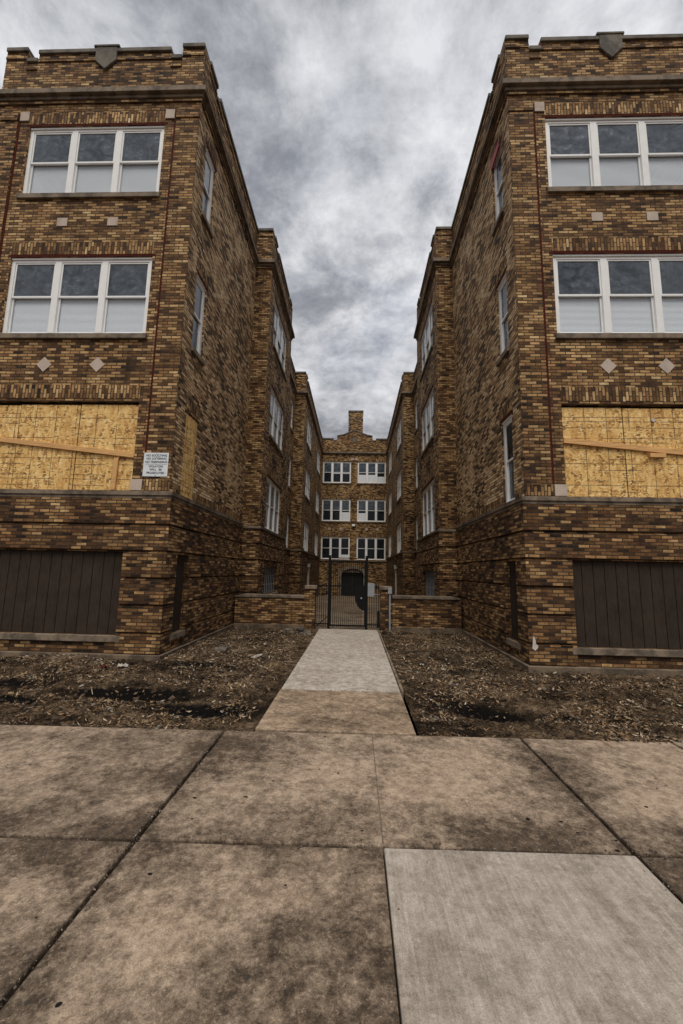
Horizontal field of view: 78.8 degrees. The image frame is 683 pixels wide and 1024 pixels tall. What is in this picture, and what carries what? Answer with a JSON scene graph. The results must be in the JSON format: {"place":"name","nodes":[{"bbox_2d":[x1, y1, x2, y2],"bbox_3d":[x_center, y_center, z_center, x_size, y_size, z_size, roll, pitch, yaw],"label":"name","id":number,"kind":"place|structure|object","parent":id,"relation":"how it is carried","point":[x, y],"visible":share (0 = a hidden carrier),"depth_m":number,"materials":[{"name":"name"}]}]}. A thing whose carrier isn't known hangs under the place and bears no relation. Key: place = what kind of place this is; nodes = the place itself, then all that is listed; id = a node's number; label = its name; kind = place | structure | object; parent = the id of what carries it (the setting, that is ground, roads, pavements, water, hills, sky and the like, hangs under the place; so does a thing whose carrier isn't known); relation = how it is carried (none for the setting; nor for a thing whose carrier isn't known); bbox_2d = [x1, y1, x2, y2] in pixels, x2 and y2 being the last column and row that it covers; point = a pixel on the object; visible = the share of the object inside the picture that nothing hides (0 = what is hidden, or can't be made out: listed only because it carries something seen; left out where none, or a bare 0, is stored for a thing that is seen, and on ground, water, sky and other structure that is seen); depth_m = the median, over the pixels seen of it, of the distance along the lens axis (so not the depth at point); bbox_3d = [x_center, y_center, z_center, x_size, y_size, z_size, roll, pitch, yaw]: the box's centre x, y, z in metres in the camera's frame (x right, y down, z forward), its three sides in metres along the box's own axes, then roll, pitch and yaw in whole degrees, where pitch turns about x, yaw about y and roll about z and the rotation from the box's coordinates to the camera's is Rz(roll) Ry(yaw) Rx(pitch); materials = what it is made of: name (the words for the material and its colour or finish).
{"place":"outdoors","nodes":[
{"label":"outdoors","id":0,"kind":"place"},
{"bbox_2d":[0,628,317,739],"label":"dirt yard","id":1,"kind":"structure","parent":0,"point":[267,697],"depth_m":5.71,"materials":[{"name":"soil"}]},
{"bbox_2d":[215,646,227,651],"bbox_3d":[-2.337,2.677,8.085,0.263,0.131,0.177,0,-2,-6],"label":"concrete chunk","id":2,"kind":"object","parent":1,"relation":"on","point":[221,648],"visible":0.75,"depth_m":8.02,"materials":[{"name":"concrete"}]},
{"bbox_2d":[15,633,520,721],"bbox_3d":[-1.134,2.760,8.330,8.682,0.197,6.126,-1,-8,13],"label":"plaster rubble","id":3,"kind":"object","parent":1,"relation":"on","point":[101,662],"visible":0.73,"depth_m":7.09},
{"bbox_2d":[131,841,400,1023],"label":"joint soil","id":4,"kind":"structure","parent":0,"point":[392,943],"depth_m":1.85,"materials":[{"name":"black soil"}]},
{"bbox_2d":[0,722,681,1007],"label":"joint grit","id":5,"kind":"object","parent":4,"relation":"on","point":[42,946],"visible":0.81,"depth_m":2.44,"materials":[{"name":"stone"}]},
{"bbox_2d":[255,689,415,735],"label":"path","id":6,"kind":"structure","parent":0,"point":[332,712],"depth_m":4.72,"materials":[{"name":"concrete"}]},
{"bbox_2d":[282,629,399,692],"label":"path","id":7,"kind":"structure","parent":0,"point":[343,660],"depth_m":7.13,"materials":[{"name":"concrete"}]},
{"bbox_2d":[0,725,682,1023],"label":"sidewalk","id":8,"kind":"structure","parent":0,"point":[211,925],"depth_m":2.48,"materials":[{"name":"beige concrete"}]},
{"bbox_2d":[35,736,656,1007],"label":"gum spots","id":9,"kind":"object","parent":8,"relation":"on","point":[58,1004],"visible":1,"depth_m":2.46,"materials":[{"name":"black rubber"}]},
{"bbox_2d":[372,736,383,843],"bbox_3d":[0.275,2.091,3.308,0.006,0.001,1.685,1,-8,2],"label":"score line","id":10,"kind":"object","parent":8,"relation":"on","point":[377,792],"visible":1,"depth_m":3.00,"materials":[{"name":"concrete"}]},
{"bbox_2d":[0,0,682,439],"label":"sky","id":11,"kind":"structure","parent":0,"point":[354,124],"materials":[{"name":"grey"}]},
{"bbox_2d":[315,595,379,630],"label":"courtyard floor","id":12,"kind":"structure","parent":0,"point":[348,610],"depth_m":17.52,"materials":[{"name":"concrete"}]},
{"bbox_2d":[233,585,317,639],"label":"boundary wall","id":13,"kind":"structure","parent":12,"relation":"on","point":[271,611],"depth_m":11.74,"materials":[{"name":"brown brick"}]},
{"bbox_2d":[315,583,327,626],"bbox_3d":[-0.566,2.643,11.857,0.347,1.220,0.057,1,-8,2],"label":"railing","id":14,"kind":"object","parent":13,"relation":"attached to","point":[326,586],"visible":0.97,"depth_m":11.85,"materials":[{"name":"black metal"}]},
{"bbox_2d":[327,555,368,629],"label":"iron gate","id":15,"kind":"structure","parent":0,"point":[361,595],"depth_m":11.89,"materials":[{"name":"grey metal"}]},
{"bbox_2d":[317,631,418,735],"bbox_3d":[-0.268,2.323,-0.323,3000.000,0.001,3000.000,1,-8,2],"label":"ground","id":16,"kind":"structure","parent":0,"point":[411,718],"depth_m":6.82,"materials":[{"name":"soil"}]},
{"bbox_2d":[0,42,322,660],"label":"apartment building","id":17,"kind":"structure","parent":16,"relation":"on","point":[145,303],"depth_m":8.72,"materials":[{"name":"beige brick"}]},
{"bbox_2d":[0,403,138,489],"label":"boarded window","id":18,"kind":"structure","parent":17,"relation":"in","point":[69,446],"depth_m":8.07,"materials":[{"name":"beige wood"}]},
{"bbox_2d":[0,254,155,338],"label":"window","id":19,"kind":"structure","parent":17,"relation":"in","point":[104,282],"depth_m":8.57,"materials":[{"name":"grey glass"}]},
{"bbox_2d":[16,122,167,199],"bbox_3d":[-5.326,-7.518,8.958,3.115,1.852,0.195,1,-8,2],"label":"window","id":20,"kind":"structure","parent":17,"relation":"in","point":[134,152],"depth_m":9.01,"materials":[{"name":"grey glass"}]},
{"bbox_2d":[142,453,168,476],"bbox_3d":[-3.513,-0.898,7.867,0.475,0.460,0.010,1,-8,2],"label":"notice sign","id":21,"kind":"object","parent":17,"relation":"attached to","point":[155,464],"visible":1,"depth_m":7.87,"materials":[{"name":"grey metal"}]},
{"bbox_2d":[180,413,196,499],"bbox_3d":[-3.188,-1.139,8.693,0.027,1.706,0.594,1,-8,2],"label":"boarded window","id":22,"kind":"structure","parent":17,"relation":"in","point":[191,426],"depth_m":8.68,"materials":[{"name":"beige wood"}]},
{"bbox_2d":[190,267,207,365],"bbox_3d":[-3.157,-4.252,9.137,0.195,1.882,0.730,1,-8,2],"label":"window","id":23,"kind":"structure","parent":17,"relation":"in","point":[195,349],"depth_m":9.24,"materials":[{"name":"grey glass"}]},
{"bbox_2d":[201,141,216,238],"bbox_3d":[-3.094,-7.385,9.582,0.195,1.852,0.730,1,-8,2],"label":"window","id":24,"kind":"structure","parent":17,"relation":"in","point":[209,169],"depth_m":9.68,"materials":[{"name":"grey glass"}]},
{"bbox_2d":[261,567,277,593],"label":"basement window","id":25,"kind":"structure","parent":17,"relation":"in","point":[268,580],"depth_m":14.80,"materials":[{"name":"grey metal"}]},
{"bbox_2d":[265,474,281,533],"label":"window","id":26,"kind":"structure","parent":17,"relation":"in","point":[272,492],"depth_m":15.10,"materials":[{"name":"white glass"}]},
{"bbox_2d":[269,383,284,457],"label":"window","id":27,"kind":"structure","parent":17,"relation":"in","point":[276,413],"depth_m":15.54,"materials":[{"name":"white plastic"}]},
{"bbox_2d":[273,298,287,381],"bbox_3d":[-2.354,-6.447,15.866,0.195,1.852,2.740,1,-8,2],"label":"window","id":28,"kind":"structure","parent":17,"relation":"in","point":[279,340],"depth_m":15.94,"materials":[{"name":"grey glass"}]},
{"bbox_2d":[286,513,289,547],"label":"window","id":29,"kind":"structure","parent":17,"relation":"in","point":[287,513],"depth_m":22.50,"materials":[{"name":"white plastic"}]},
{"bbox_2d":[288,454,291,490],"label":"window","id":30,"kind":"structure","parent":17,"relation":"in","point":[290,457],"depth_m":22.93,"materials":[{"name":"white plastic"}]},
{"bbox_2d":[290,397,293,433],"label":"window","id":31,"kind":"structure","parent":17,"relation":"in","point":[291,397],"depth_m":23.36,"materials":[{"name":"white plastic"}]},
{"bbox_2d":[303,520,308,551],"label":"window","id":32,"kind":"structure","parent":17,"relation":"in","point":[305,545],"depth_m":26.04,"materials":[{"name":"white plastic"}]},
{"bbox_2d":[305,467,310,503],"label":"window","id":33,"kind":"structure","parent":17,"relation":"in","point":[307,485],"depth_m":26.46,"materials":[{"name":"white glass"}]},
{"bbox_2d":[307,417,311,455],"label":"window","id":34,"kind":"structure","parent":17,"relation":"in","point":[309,427],"depth_m":26.92,"materials":[{"name":"white plastic"}]},
{"bbox_2d":[315,531,317,555],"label":"window","id":35,"kind":"structure","parent":17,"relation":"in","point":[316,534],"depth_m":32.83,"materials":[{"name":"white plastic"}]},
{"bbox_2d":[316,488,319,516],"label":"window","id":36,"kind":"structure","parent":17,"relation":"in","point":[317,495],"depth_m":33.22,"materials":[{"name":"white glass"}]},
{"bbox_2d":[317,447,320,478],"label":"window","id":37,"kind":"structure","parent":17,"relation":"in","point":[318,456],"depth_m":33.65,"materials":[{"name":"white plastic"}]},
{"bbox_2d":[319,410,386,596],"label":"apartment building","id":38,"kind":"structure","parent":16,"relation":"on","point":[354,477],"depth_m":35.59,"materials":[{"name":"brown brick"}]},
{"bbox_2d":[321,537,349,558],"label":"window","id":39,"kind":"structure","parent":38,"relation":"in","point":[338,547],"depth_m":35.17,"materials":[{"name":"white plastic"}]},
{"bbox_2d":[321,499,350,522],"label":"window","id":40,"kind":"structure","parent":38,"relation":"in","point":[333,510],"depth_m":35.62,"materials":[{"name":"glass"}]},
{"bbox_2d":[322,462,350,483],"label":"window","id":41,"kind":"structure","parent":38,"relation":"in","point":[333,472],"depth_m":36.08,"materials":[{"name":"white plastic"}]},
{"bbox_2d":[342,572,362,595],"bbox_3d":[0.930,5.886,34.892,1.800,2.300,0.090,1,-8,2],"label":"entrance door","id":42,"kind":"structure","parent":38,"relation":"in","point":[342,572],"depth_m":34.90,"materials":[{"name":"brown"}]},
{"bbox_2d":[356,537,385,559],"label":"window","id":43,"kind":"structure","parent":38,"relation":"in","point":[374,548],"depth_m":35.06,"materials":[{"name":"white plastic"}]},
{"bbox_2d":[356,500,385,522],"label":"window","id":44,"kind":"structure","parent":38,"relation":"in","point":[368,511],"depth_m":35.50,"materials":[{"name":"glass"}]},
{"bbox_2d":[357,462,385,484],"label":"window","id":45,"kind":"structure","parent":38,"relation":"in","point":[373,473],"depth_m":35.97,"materials":[{"name":"white glass"}]},
{"bbox_2d":[379,586,461,633],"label":"boundary wall","id":46,"kind":"structure","parent":16,"relation":"on","point":[423,614],"depth_m":11.60,"materials":[{"name":"brown brick"}]},
{"bbox_2d":[368,584,379,627],"bbox_3d":[0.921,2.664,11.796,0.355,1.220,0.075,1,-8,2],"label":"railing","id":47,"kind":"object","parent":46,"relation":"attached to","point":[378,617],"visible":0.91,"depth_m":11.78,"materials":[{"name":"black metal"}]},
{"bbox_2d":[368,583,379,596],"bbox_3d":[0.922,2.223,11.850,0.350,0.370,0.029,1,-8,2],"label":"grey panel","id":48,"kind":"object","parent":47,"relation":"hanging from","point":[371,590],"visible":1,"depth_m":11.84,"materials":[{"name":"metal"}]},
{"bbox_2d":[386,31,682,676],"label":"apartment building","id":49,"kind":"structure","parent":16,"relation":"on","point":[534,451],"depth_m":8.34,"materials":[{"name":"beige brick"}]},
{"bbox_2d":[388,491,390,517],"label":"window","id":50,"kind":"structure","parent":49,"relation":"in","point":[390,491],"depth_m":33.01,"materials":[{"name":"white glass"}]},
{"bbox_2d":[388,451,390,478],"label":"window","id":51,"kind":"structure","parent":49,"relation":"in","point":[390,451],"depth_m":33.55,"materials":[{"name":"white plastic"}]},
{"bbox_2d":[389,534,390,556],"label":"window","id":52,"kind":"structure","parent":49,"relation":"in","point":[390,534],"depth_m":33.05,"materials":[{"name":"white plastic"}]},
{"bbox_2d":[396,521,400,552],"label":"window","id":53,"kind":"structure","parent":49,"relation":"in","point":[398,526],"depth_m":25.85,"materials":[{"name":"white plastic"}]},
{"bbox_2d":[396,468,400,504],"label":"window","id":54,"kind":"structure","parent":49,"relation":"in","point":[399,475],"depth_m":26.26,"materials":[{"name":"white glass"}]},
{"bbox_2d":[396,417,400,456],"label":"window","id":55,"kind":"structure","parent":49,"relation":"in","point":[399,427],"depth_m":26.72,"materials":[{"name":"white plastic"}]},
{"bbox_2d":[414,399,416,434],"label":"window","id":56,"kind":"structure","parent":49,"relation":"in","point":[416,399],"depth_m":23.18,"materials":[{"name":"white plastic"}]},
{"bbox_2d":[414,455,417,492],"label":"window","id":57,"kind":"structure","parent":49,"relation":"in","point":[416,458],"depth_m":22.67,"materials":[{"name":"grey glass"}]},
{"bbox_2d":[415,515,417,538],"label":"window","id":58,"kind":"structure","parent":49,"relation":"in","point":[417,515],"depth_m":22.28,"materials":[{"name":"grey glass"}]},
{"bbox_2d":[419,300,432,381],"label":"window","id":59,"kind":"structure","parent":49,"relation":"in","point":[427,337],"depth_m":15.76,"materials":[{"name":"grey glass"}]},
{"bbox_2d":[420,385,433,458],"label":"window","id":60,"kind":"structure","parent":49,"relation":"in","point":[427,414],"depth_m":15.35,"materials":[{"name":"white plastic"}]},
{"bbox_2d":[421,476,434,535],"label":"window","id":61,"kind":"structure","parent":49,"relation":"in","point":[428,494],"depth_m":14.94,"materials":[{"name":"white glass"}]},
{"bbox_2d":[421,570,435,595],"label":"basement window","id":62,"kind":"structure","parent":49,"relation":"in","point":[430,579],"depth_m":14.63,"materials":[{"name":"grey metal"}]},
{"bbox_2d":[491,135,503,236],"bbox_3d":[3.546,-7.285,9.346,0.195,1.852,0.730,1,-8,2],"label":"window","id":63,"kind":"structure","parent":49,"relation":"in","point":[499,209],"depth_m":9.45,"materials":[{"name":"grey glass"}]},
{"bbox_2d":[495,266,509,366],"bbox_3d":[3.483,-4.152,8.901,0.195,1.882,0.730,1,-8,2],"label":"window","id":64,"kind":"structure","parent":49,"relation":"in","point":[502,289],"depth_m":9.03,"materials":[{"name":"grey glass"}]},
{"bbox_2d":[500,409,514,502],"bbox_3d":[3.447,-1.088,8.464,0.144,1.812,0.730,1,-8,2],"label":"window","id":65,"kind":"structure","parent":49,"relation":"in","point":[507,424],"depth_m":8.59,"materials":[{"name":"white plastic"}]},
{"bbox_2d":[542,113,682,193],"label":"window","id":66,"kind":"structure","parent":49,"relation":"in","point":[625,142],"depth_m":8.63,"materials":[{"name":"grey glass"}]},
{"bbox_2d":[549,250,682,339],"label":"window","id":67,"kind":"structure","parent":49,"relation":"in","point":[610,278],"depth_m":8.18,"materials":[{"name":"grey glass"}]},
{"bbox_2d":[561,406,682,497],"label":"boarded window","id":68,"kind":"structure","parent":49,"relation":"in","point":[610,451],"depth_m":7.69,"materials":[{"name":"beige wood"}]},
{"bbox_2d":[380,631,682,743],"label":"dirt yard","id":69,"kind":"structure","parent":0,"point":[516,711],"depth_m":5.50,"materials":[{"name":"soil"}]},
{"bbox_2d":[0,627,682,743],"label":"leaf litter","id":70,"kind":"object","parent":69,"relation":"on","point":[609,733],"visible":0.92,"depth_m":5.94,"materials":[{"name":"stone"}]},
{"bbox_2d":[0,628,682,743],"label":"soil clods","id":71,"kind":"object","parent":69,"relation":"on","point":[430,720],"visible":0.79,"depth_m":5.86,"materials":[{"name":"brown soil"}]},
{"bbox_2d":[388,588,391,631],"bbox_3d":[1.337,2.789,11.514,0.110,1.370,0.100,1,-8,2],"label":"metal post","id":72,"kind":"object","parent":69,"relation":"on","point":[389,591],"visible":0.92,"depth_m":11.52,"materials":[{"name":"grey metal"}]},
{"bbox_2d":[378,630,403,700],"bbox_3d":[0.921,2.945,8.569,0.038,0.218,5.950,1,-8,2],"label":"path edging","id":73,"kind":"object","parent":69,"relation":"on","point":[394,673],"visible":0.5,"depth_m":6.91,"materials":[{"name":"concrete"}]},
{"bbox_2d":[384,848,682,1023],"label":"sidewalk","id":74,"kind":"structure","parent":0,"point":[480,937],"depth_m":1.84,"materials":[{"name":"concrete"}]}
]}

